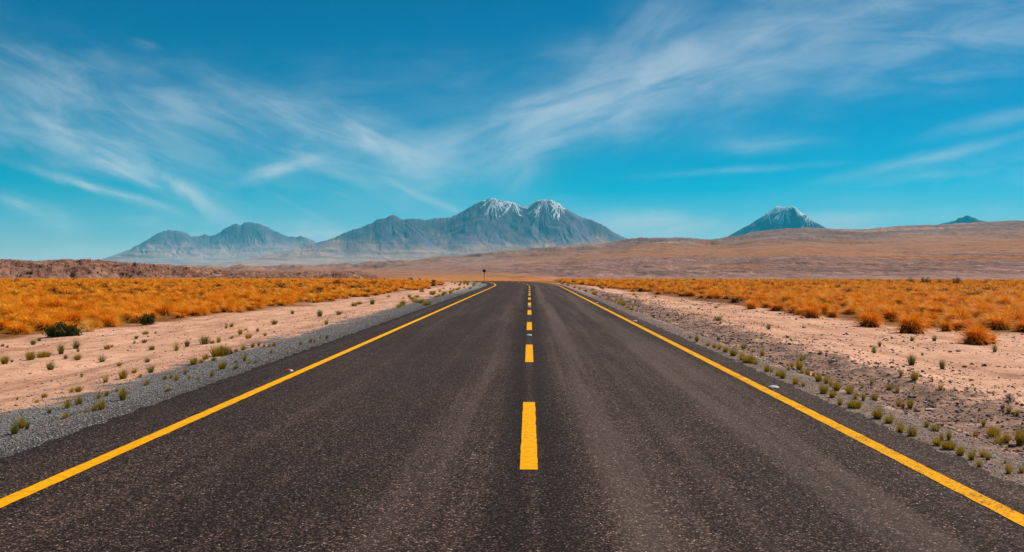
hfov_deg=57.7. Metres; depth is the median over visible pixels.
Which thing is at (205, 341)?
grass tuft
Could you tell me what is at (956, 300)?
grass tussock
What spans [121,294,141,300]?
grass tussock
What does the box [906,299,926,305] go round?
grass tussock
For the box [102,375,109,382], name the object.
grass tuft
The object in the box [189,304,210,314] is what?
grass tussock
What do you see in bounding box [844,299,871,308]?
grass tussock
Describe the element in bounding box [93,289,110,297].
grass tussock
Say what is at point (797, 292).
grass tussock
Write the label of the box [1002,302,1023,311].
grass tussock
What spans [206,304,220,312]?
grass tussock
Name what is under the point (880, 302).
grass tussock
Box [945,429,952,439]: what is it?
grass tuft
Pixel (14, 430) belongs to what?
grass tuft
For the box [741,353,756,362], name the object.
grass tuft
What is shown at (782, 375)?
grass tuft
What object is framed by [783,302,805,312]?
grass tussock
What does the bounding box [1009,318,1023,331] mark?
grass tussock
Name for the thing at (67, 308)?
grass tussock
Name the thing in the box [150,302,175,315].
grass tussock
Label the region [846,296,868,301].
grass tussock
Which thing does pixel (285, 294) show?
grass tussock
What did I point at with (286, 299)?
grass tussock
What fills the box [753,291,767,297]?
grass tussock
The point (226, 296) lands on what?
grass tussock
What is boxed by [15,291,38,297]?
grass tussock
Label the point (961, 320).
grass tussock
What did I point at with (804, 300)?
grass tussock
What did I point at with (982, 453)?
grass tuft
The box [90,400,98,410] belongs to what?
grass tuft
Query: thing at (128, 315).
grass tussock
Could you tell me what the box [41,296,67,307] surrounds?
grass tussock
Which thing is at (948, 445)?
grass tuft
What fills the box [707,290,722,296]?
grass tussock
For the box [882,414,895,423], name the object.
grass tuft
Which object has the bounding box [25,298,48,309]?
grass tussock
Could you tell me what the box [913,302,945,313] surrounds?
grass tussock
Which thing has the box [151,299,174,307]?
grass tussock
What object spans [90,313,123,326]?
grass tussock
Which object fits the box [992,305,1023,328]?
grass tussock
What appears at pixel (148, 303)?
grass tussock
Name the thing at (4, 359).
grass tuft
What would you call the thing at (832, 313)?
grass tussock
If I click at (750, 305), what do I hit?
grass tussock
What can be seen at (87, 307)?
grass tussock
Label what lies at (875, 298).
grass tussock
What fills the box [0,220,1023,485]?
ground
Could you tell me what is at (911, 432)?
grass tuft
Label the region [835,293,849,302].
grass tussock
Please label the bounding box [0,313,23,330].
grass tussock
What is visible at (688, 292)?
grass tussock
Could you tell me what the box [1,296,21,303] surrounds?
grass tussock
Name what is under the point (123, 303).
grass tussock
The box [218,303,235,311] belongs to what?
grass tussock
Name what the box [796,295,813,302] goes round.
grass tussock
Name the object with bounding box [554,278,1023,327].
grass
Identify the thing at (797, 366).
grass tuft
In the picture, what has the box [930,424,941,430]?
grass tuft
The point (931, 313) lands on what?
grass tussock
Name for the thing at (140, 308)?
grass tussock
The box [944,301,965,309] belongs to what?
grass tussock
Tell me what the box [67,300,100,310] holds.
grass tussock
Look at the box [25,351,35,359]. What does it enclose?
grass tuft
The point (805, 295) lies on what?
grass tussock
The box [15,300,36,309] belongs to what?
grass tussock
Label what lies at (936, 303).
grass tussock
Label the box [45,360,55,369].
grass tuft
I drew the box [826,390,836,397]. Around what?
grass tuft
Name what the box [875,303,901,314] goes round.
grass tussock
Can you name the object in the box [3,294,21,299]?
grass tussock
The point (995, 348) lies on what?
grass tuft
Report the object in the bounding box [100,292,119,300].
grass tussock
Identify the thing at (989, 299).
grass tussock
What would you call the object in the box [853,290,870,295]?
grass tussock
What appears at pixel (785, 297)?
grass tussock
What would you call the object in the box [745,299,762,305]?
grass tussock
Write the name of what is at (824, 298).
grass tussock
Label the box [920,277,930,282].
dark shrub
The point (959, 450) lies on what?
grass tuft
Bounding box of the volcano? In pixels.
[728,206,824,236]
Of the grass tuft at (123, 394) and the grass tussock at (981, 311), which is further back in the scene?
the grass tussock at (981, 311)
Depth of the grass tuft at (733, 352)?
18.26 m
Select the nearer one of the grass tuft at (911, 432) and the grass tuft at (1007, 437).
the grass tuft at (911, 432)
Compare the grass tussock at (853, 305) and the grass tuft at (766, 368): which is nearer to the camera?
the grass tuft at (766, 368)
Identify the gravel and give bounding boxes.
[0,293,463,457]
[590,296,1023,482]
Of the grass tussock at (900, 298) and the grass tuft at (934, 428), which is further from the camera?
the grass tussock at (900, 298)
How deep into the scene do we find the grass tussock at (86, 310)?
40.98 m
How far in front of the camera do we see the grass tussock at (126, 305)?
42.44 m
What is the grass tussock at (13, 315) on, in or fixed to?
on the ground at (984, 250)
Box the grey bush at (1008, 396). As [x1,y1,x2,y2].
[1005,393,1015,399]
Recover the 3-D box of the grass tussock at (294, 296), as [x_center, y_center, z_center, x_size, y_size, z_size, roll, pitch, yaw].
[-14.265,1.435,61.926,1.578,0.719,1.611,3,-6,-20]
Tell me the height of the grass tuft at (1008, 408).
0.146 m
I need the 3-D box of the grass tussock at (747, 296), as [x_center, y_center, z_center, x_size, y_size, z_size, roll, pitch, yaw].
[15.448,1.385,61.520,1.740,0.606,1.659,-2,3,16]
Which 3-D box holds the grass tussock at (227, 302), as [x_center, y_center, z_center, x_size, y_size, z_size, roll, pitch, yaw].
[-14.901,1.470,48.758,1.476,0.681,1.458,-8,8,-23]
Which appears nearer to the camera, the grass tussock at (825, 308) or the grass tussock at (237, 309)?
the grass tussock at (825, 308)
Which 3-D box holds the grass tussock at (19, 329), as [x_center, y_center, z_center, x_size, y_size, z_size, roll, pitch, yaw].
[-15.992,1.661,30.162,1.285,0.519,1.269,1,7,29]
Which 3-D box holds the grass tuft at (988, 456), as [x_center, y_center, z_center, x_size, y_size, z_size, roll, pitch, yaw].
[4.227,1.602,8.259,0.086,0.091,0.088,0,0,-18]
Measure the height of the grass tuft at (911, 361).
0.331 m
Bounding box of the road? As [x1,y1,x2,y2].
[0,281,1023,551]
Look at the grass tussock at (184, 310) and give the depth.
41.20 m
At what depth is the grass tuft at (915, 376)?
15.49 m
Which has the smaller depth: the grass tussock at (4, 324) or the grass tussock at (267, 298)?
the grass tussock at (4, 324)
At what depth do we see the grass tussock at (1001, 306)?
43.17 m
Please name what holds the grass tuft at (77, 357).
on the ground at (984, 250)
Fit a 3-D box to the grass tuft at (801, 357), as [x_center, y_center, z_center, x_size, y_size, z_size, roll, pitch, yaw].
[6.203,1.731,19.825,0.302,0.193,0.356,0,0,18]
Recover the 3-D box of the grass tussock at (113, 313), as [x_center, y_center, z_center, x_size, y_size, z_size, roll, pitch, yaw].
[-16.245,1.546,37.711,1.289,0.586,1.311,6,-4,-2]
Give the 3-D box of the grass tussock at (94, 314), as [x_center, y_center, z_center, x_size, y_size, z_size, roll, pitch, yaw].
[-16.067,1.494,36.241,1.750,0.772,1.861,-2,4,-31]
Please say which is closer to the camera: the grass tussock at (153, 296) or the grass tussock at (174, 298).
the grass tussock at (174, 298)
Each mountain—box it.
[100,222,316,265]
[203,198,626,266]
[939,215,985,224]
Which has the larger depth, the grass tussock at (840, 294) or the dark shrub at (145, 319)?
the grass tussock at (840, 294)
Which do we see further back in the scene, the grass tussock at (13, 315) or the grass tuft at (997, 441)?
the grass tussock at (13, 315)
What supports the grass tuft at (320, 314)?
on the ground at (984, 250)
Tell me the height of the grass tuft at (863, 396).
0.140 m
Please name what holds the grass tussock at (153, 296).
on the ground at (984, 250)
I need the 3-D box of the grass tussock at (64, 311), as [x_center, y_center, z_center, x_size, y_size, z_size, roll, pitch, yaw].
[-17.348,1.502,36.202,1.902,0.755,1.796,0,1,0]
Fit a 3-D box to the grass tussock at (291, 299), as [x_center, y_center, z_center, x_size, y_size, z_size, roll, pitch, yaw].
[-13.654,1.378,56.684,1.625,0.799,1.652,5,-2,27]
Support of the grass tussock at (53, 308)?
on the ground at (984, 250)
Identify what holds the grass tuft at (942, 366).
on the ground at (984, 250)
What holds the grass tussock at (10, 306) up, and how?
on the ground at (984, 250)
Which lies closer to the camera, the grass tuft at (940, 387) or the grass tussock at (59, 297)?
the grass tuft at (940, 387)
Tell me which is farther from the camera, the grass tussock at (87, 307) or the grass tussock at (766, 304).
the grass tussock at (766, 304)
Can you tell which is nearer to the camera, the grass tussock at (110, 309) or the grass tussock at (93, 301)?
the grass tussock at (110, 309)
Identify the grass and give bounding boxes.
[0,277,443,319]
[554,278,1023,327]
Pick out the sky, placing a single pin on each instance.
(124, 123)
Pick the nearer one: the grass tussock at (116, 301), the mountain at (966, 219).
the grass tussock at (116, 301)
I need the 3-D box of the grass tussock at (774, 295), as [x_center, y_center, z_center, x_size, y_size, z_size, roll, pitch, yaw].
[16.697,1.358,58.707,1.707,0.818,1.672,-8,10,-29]
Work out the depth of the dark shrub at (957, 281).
129.39 m
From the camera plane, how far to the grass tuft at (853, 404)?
11.29 m
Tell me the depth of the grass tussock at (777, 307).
45.12 m
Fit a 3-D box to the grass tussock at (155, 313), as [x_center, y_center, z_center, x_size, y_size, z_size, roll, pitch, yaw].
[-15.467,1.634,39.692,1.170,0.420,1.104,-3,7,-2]
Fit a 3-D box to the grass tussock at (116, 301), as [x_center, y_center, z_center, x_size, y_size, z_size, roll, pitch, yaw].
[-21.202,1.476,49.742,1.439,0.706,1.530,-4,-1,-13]
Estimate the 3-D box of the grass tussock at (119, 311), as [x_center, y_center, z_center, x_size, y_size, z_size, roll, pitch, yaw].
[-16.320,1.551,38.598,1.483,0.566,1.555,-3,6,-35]
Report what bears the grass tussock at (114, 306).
on the ground at (984, 250)
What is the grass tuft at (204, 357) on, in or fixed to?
on the ground at (984, 250)
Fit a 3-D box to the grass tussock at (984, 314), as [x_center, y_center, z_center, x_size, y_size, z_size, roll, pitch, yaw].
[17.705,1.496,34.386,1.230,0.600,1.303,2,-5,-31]
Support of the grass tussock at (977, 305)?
on the ground at (984, 250)
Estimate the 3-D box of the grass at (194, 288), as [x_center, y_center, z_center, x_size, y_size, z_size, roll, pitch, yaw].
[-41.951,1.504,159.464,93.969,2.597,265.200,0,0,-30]
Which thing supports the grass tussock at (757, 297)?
on the ground at (984, 250)
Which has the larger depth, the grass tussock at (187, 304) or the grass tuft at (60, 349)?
the grass tussock at (187, 304)
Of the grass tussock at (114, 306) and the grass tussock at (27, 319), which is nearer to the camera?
the grass tussock at (27, 319)
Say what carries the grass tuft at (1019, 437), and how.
on the ground at (984, 250)
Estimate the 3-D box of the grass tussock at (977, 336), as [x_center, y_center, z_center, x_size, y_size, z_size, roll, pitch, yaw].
[12.386,1.474,24.899,1.272,0.798,1.196,0,0,44]
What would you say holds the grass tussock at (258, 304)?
on the ground at (984, 250)
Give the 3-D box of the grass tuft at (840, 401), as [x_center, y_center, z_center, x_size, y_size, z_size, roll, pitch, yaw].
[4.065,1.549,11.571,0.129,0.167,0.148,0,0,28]
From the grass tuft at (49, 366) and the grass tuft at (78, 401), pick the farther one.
the grass tuft at (49, 366)
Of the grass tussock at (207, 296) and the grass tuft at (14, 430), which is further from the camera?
the grass tussock at (207, 296)
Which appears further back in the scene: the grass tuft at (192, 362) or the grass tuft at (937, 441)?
the grass tuft at (192, 362)
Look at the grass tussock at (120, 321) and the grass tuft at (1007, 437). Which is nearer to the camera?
the grass tuft at (1007, 437)
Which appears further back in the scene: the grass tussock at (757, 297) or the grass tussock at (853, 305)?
the grass tussock at (757, 297)
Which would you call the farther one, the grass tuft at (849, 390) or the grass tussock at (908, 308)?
the grass tussock at (908, 308)
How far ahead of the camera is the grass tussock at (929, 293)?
66.19 m
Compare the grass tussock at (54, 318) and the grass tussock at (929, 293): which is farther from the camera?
the grass tussock at (929, 293)
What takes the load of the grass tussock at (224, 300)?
on the ground at (984, 250)
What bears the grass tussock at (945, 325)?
on the ground at (984, 250)
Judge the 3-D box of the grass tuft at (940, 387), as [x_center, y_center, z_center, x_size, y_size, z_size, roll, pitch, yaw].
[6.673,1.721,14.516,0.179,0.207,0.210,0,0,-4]
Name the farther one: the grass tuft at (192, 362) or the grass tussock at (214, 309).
the grass tussock at (214, 309)
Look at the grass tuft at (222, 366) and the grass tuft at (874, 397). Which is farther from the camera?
the grass tuft at (222, 366)
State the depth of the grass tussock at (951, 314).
33.24 m
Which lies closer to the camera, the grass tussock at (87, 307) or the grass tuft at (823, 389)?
the grass tuft at (823, 389)
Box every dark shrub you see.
[41,321,82,336]
[136,312,155,324]
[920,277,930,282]
[950,276,961,283]
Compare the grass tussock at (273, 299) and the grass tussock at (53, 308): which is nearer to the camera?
the grass tussock at (53, 308)
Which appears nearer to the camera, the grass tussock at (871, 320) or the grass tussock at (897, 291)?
the grass tussock at (871, 320)
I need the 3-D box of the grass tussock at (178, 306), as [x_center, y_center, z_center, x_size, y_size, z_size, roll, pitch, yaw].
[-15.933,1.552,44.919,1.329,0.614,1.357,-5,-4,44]
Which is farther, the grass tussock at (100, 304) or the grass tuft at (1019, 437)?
the grass tussock at (100, 304)
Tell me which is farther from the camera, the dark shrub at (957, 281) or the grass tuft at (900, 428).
the dark shrub at (957, 281)
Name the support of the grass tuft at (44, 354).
on the ground at (984, 250)
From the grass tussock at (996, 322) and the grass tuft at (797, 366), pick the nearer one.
the grass tuft at (797, 366)
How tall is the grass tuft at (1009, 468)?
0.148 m
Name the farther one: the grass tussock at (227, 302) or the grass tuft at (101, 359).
the grass tussock at (227, 302)
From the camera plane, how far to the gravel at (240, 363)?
14.46 m
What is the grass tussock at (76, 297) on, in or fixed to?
on the ground at (984, 250)
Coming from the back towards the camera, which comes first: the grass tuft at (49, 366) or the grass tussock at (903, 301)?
the grass tussock at (903, 301)
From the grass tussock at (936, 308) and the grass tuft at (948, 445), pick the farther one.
the grass tussock at (936, 308)
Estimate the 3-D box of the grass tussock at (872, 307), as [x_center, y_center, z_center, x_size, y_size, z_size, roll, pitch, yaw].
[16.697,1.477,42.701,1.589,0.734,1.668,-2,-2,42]
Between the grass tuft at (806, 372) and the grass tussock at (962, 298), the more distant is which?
the grass tussock at (962, 298)
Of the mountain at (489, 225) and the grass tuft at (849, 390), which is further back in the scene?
the mountain at (489, 225)
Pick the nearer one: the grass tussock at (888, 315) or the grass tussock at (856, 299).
the grass tussock at (888, 315)
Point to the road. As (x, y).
(482, 421)
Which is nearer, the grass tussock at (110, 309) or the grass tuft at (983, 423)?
the grass tuft at (983, 423)
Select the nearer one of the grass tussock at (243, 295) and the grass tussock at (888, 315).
the grass tussock at (888, 315)
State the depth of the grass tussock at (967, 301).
49.04 m
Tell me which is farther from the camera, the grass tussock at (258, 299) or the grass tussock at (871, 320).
the grass tussock at (258, 299)
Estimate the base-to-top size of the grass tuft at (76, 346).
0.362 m
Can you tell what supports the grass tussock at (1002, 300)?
on the ground at (984, 250)
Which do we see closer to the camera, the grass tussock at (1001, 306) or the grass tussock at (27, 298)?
the grass tussock at (1001, 306)
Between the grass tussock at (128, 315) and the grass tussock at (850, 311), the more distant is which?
the grass tussock at (850, 311)
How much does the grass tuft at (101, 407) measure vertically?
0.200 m
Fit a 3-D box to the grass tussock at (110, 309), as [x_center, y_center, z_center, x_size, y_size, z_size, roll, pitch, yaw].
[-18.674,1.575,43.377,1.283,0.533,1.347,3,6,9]
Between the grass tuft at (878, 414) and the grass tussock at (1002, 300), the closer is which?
the grass tuft at (878, 414)
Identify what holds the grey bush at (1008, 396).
on the ground at (984, 250)
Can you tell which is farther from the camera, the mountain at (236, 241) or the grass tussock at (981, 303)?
the mountain at (236, 241)
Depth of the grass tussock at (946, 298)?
52.47 m
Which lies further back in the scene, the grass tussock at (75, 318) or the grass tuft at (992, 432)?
the grass tussock at (75, 318)
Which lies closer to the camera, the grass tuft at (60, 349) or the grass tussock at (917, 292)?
the grass tuft at (60, 349)
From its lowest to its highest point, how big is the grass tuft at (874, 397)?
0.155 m
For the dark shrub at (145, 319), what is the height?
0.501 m
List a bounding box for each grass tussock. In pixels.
[0,301,27,312]
[0,302,34,318]
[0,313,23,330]
[0,321,33,334]
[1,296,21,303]
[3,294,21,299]
[3,308,29,322]
[6,306,46,318]
[14,312,39,325]
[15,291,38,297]
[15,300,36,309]
[19,296,36,301]
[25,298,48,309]
[26,312,58,330]
[29,310,72,327]
[36,290,51,297]
[39,305,56,311]
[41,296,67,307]
[41,305,78,315]
[46,305,85,318]
[51,294,67,300]
[57,308,93,325]
[59,297,75,307]
[63,292,82,301]
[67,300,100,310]
[78,316,100,331]
[78,317,105,327]
[79,304,99,311]
[80,307,95,317]
[81,306,122,321]
[88,297,103,303]
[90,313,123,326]
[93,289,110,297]
[95,301,109,307]
[98,309,121,317]
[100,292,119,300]
[101,306,118,311]
[105,296,120,302]
[107,297,125,304]
[107,303,121,308]
[109,307,132,318]
[112,313,129,325]
[117,300,140,307]
[118,307,149,320]
[119,302,142,310]
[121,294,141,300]
[123,302,154,312]
[126,311,148,322]
[128,297,152,304]
[141,297,164,308]
[143,293,157,298]
[147,309,158,316]
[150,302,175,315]
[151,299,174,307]
[155,301,177,314]
[169,295,184,303]
[171,306,191,315]
[174,303,188,309]
[178,300,198,306]
[186,298,208,305]
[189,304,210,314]
[199,291,220,300]
[199,300,219,310]
[203,295,221,301]
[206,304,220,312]
[215,291,233,298]
[216,297,239,307]
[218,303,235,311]
[219,299,239,308]
[223,290,240,298]
[228,302,246,312]
[237,293,252,299]
[244,295,267,305]
[246,300,265,308]
[247,291,266,297]
[257,295,273,304]
[268,296,278,304]
[274,295,292,304]
[281,294,296,303]
[282,291,296,296]
[291,293,307,301]
[325,292,344,298]
[683,289,697,296]
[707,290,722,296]
[736,293,750,300]
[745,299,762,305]
[745,300,758,308]
[750,294,769,301]
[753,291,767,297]
[757,287,773,292]
[759,301,773,307]
[766,301,787,310]
[767,293,781,300]
[775,292,797,302]
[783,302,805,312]
[789,288,805,293]
[791,305,811,314]
[794,296,817,305]
[796,290,816,299]
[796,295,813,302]
[796,302,824,317]
[801,299,817,307]
[813,298,831,314]
[818,292,833,299]
[818,294,837,302]
[822,302,844,310]
[826,308,840,317]
[833,291,853,297]
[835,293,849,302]
[836,299,849,307]
[843,300,863,311]
[843,304,858,314]
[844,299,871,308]
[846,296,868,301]
[851,306,887,326]
[852,304,882,317]
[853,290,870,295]
[865,301,883,309]
[866,295,886,304]
[867,296,886,305]
[870,293,888,299]
[871,290,886,294]
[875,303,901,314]
[876,302,908,321]
[879,290,895,297]
[884,299,897,306]
[887,306,937,333]
[890,287,907,296]
[891,295,907,304]
[897,303,915,313]
[898,298,919,304]
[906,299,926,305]
[906,301,923,308]
[908,309,927,318]
[909,290,924,295]
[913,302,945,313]
[914,296,929,301]
[920,289,933,296]
[921,298,947,308]
[921,317,939,326]
[922,310,939,318]
[922,312,942,323]
[923,304,948,314]
[929,294,951,303]
[934,306,975,324]
[938,316,953,331]
[943,305,971,315]
[944,298,962,304]
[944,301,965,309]
[949,316,977,327]
[949,317,979,329]
[953,295,969,302]
[954,320,998,344]
[959,297,984,306]
[964,298,994,307]
[965,300,998,311]
[967,311,1003,328]
[968,306,993,316]
[976,296,996,303]
[976,310,1017,329]
[977,304,999,313]
[977,311,998,322]
[987,331,997,343]
[992,297,1013,305]
[992,301,1021,311]
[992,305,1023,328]
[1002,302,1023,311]
[1006,296,1023,305]
[1007,289,1023,296]
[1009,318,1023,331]
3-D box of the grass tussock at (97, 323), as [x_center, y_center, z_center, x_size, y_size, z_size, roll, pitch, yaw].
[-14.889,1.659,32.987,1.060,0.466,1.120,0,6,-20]
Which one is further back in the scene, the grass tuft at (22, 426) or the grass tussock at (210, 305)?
the grass tussock at (210, 305)
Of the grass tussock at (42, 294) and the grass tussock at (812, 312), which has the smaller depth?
the grass tussock at (812, 312)
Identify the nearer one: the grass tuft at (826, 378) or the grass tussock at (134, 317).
the grass tuft at (826, 378)
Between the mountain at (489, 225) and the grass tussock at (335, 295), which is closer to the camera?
the grass tussock at (335, 295)
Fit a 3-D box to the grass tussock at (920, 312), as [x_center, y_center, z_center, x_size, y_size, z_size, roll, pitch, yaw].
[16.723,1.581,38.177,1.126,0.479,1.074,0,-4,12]
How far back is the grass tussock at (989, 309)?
42.00 m
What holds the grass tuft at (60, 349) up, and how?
on the ground at (984, 250)
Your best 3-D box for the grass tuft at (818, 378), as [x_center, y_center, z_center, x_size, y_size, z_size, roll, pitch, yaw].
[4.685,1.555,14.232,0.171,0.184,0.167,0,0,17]
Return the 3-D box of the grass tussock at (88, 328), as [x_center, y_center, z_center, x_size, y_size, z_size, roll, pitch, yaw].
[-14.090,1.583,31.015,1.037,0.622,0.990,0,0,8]
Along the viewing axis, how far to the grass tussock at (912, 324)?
28.80 m
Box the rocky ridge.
[0,258,394,279]
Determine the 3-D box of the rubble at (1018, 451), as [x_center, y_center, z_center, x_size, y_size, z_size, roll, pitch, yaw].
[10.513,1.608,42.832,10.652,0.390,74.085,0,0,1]
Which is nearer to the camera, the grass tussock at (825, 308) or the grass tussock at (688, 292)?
the grass tussock at (825, 308)
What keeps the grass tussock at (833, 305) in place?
on the ground at (984, 250)
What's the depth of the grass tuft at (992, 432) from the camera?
10.93 m
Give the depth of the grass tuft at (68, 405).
11.86 m
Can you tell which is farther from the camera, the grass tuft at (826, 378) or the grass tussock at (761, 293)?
the grass tussock at (761, 293)
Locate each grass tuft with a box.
[0,355,9,363]
[8,419,20,433]
[16,415,27,428]
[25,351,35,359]
[35,350,52,357]
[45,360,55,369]
[56,342,65,353]
[62,397,72,407]
[72,339,80,348]
[72,385,82,391]
[73,354,82,359]
[73,395,83,404]
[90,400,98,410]
[96,398,105,409]
[97,355,106,361]
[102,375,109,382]
[117,368,128,378]
[117,386,127,400]
[144,365,154,372]
[172,342,179,350]
[186,356,197,364]
[196,335,211,343]
[202,353,209,359]
[209,344,232,356]
[217,360,227,369]
[244,333,252,338]
[317,310,323,316]
[421,301,432,305]
[730,347,738,355]
[736,348,745,359]
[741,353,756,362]
[764,364,769,371]
[778,370,787,378]
[788,375,800,383]
[794,358,803,369]
[798,353,806,359]
[804,369,810,375]
[813,373,821,381]
[818,384,829,393]
[821,374,828,383]
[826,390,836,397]
[830,380,842,390]
[836,395,843,404]
[844,383,854,393]
[845,399,862,408]
[851,389,857,399]
[860,392,866,400]
[869,392,879,400]
[871,404,884,418]
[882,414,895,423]
[892,421,904,431]
[895,396,902,406]
[906,353,915,364]
[906,398,913,407]
[906,427,918,435]
[909,370,919,379]
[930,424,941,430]
[931,435,943,445]
[935,382,943,390]
[938,430,945,439]
[939,359,946,368]
[940,440,956,449]
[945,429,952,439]
[954,444,965,455]
[965,447,977,459]
[974,459,982,466]
[977,448,988,456]
[981,417,985,425]
[984,425,1004,436]
[984,453,991,459]
[990,343,997,351]
[991,432,1006,445]
[1001,431,1011,442]
[1004,404,1011,411]
[1004,462,1013,473]
[1013,427,1023,443]
[1017,465,1023,472]
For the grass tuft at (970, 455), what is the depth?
8.21 m
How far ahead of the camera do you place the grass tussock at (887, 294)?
60.08 m
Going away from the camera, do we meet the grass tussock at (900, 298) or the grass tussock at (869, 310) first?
the grass tussock at (869, 310)
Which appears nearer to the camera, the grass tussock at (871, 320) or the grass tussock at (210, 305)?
the grass tussock at (871, 320)
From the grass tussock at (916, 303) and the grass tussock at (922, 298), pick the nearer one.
the grass tussock at (916, 303)
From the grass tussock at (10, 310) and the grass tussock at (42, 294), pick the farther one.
the grass tussock at (42, 294)
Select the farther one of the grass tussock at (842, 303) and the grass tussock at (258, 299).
the grass tussock at (258, 299)
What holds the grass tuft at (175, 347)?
on the ground at (984, 250)
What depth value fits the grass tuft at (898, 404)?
13.30 m
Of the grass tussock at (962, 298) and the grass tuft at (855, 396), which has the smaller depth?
the grass tuft at (855, 396)
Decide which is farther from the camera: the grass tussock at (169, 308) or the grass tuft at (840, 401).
the grass tussock at (169, 308)
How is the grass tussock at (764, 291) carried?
on the ground at (984, 250)
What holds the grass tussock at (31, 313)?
on the ground at (984, 250)
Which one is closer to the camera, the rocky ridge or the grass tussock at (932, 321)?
the grass tussock at (932, 321)
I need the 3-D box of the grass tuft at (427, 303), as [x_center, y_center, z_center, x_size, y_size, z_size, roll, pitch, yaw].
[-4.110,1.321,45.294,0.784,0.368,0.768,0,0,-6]
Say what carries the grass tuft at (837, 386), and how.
on the ground at (984, 250)
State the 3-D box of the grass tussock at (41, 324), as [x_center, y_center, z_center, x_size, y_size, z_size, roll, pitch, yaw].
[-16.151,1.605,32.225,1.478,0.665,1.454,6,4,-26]
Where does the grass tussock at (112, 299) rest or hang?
on the ground at (984, 250)
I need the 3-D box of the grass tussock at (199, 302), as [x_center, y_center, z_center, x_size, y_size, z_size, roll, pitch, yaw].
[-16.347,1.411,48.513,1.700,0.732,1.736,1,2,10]
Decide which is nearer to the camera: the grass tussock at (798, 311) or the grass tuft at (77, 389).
the grass tuft at (77, 389)
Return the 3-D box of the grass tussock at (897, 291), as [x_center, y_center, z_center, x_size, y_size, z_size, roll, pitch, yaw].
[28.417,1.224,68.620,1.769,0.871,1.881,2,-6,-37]
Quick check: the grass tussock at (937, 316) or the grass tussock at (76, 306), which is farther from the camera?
the grass tussock at (76, 306)
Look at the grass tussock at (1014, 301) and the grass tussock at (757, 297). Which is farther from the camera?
the grass tussock at (757, 297)
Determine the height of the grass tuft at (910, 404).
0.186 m
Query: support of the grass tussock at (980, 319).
on the ground at (984, 250)
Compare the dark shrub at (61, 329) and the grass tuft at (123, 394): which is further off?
the dark shrub at (61, 329)
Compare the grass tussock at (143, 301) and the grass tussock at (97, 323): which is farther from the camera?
the grass tussock at (143, 301)
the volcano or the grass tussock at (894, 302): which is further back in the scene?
the volcano
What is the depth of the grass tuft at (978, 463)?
7.91 m
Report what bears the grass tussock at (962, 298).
on the ground at (984, 250)
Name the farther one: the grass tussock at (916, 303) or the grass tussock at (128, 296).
the grass tussock at (128, 296)
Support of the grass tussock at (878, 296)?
on the ground at (984, 250)
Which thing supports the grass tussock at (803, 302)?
on the ground at (984, 250)
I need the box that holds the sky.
[0,0,1023,260]
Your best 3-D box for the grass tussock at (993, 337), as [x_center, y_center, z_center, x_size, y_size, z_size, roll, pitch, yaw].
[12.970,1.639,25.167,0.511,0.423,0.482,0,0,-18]
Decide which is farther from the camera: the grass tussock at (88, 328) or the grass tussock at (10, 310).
the grass tussock at (10, 310)
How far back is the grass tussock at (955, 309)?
39.09 m
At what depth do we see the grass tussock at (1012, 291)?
65.45 m
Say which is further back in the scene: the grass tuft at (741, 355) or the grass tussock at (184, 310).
the grass tussock at (184, 310)
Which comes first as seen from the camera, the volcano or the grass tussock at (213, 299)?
the grass tussock at (213, 299)
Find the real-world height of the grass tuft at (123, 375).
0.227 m
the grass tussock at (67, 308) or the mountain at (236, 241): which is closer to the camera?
the grass tussock at (67, 308)
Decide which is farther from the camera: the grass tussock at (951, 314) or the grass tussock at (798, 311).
the grass tussock at (798, 311)
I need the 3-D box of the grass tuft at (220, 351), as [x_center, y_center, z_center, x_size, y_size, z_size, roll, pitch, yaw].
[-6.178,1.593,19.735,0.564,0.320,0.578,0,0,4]
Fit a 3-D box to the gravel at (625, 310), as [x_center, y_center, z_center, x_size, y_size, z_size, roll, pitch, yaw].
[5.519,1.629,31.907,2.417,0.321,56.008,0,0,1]
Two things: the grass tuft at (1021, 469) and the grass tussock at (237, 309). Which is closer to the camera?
the grass tuft at (1021, 469)
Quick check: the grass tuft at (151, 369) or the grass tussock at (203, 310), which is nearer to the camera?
the grass tuft at (151, 369)
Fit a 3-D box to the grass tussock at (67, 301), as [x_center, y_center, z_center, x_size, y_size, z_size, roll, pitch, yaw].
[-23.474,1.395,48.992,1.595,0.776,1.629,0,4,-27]
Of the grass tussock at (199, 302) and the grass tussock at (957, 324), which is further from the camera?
the grass tussock at (199, 302)
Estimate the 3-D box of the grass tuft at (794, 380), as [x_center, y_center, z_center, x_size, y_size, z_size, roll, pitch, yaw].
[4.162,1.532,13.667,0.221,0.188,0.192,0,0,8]
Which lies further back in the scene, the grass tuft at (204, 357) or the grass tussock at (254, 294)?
the grass tussock at (254, 294)
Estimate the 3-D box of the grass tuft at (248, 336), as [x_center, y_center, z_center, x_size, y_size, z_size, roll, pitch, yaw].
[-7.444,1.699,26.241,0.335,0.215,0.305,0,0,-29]
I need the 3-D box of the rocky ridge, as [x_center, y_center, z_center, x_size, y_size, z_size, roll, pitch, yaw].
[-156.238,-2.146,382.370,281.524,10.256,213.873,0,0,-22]
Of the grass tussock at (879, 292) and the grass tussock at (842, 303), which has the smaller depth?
the grass tussock at (842, 303)
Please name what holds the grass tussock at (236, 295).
on the ground at (984, 250)
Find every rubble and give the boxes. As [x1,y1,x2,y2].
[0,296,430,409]
[585,291,1023,457]
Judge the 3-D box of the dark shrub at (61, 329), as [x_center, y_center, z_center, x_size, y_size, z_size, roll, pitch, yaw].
[-13.655,1.604,28.329,1.046,0.477,0.980,0,0,20]

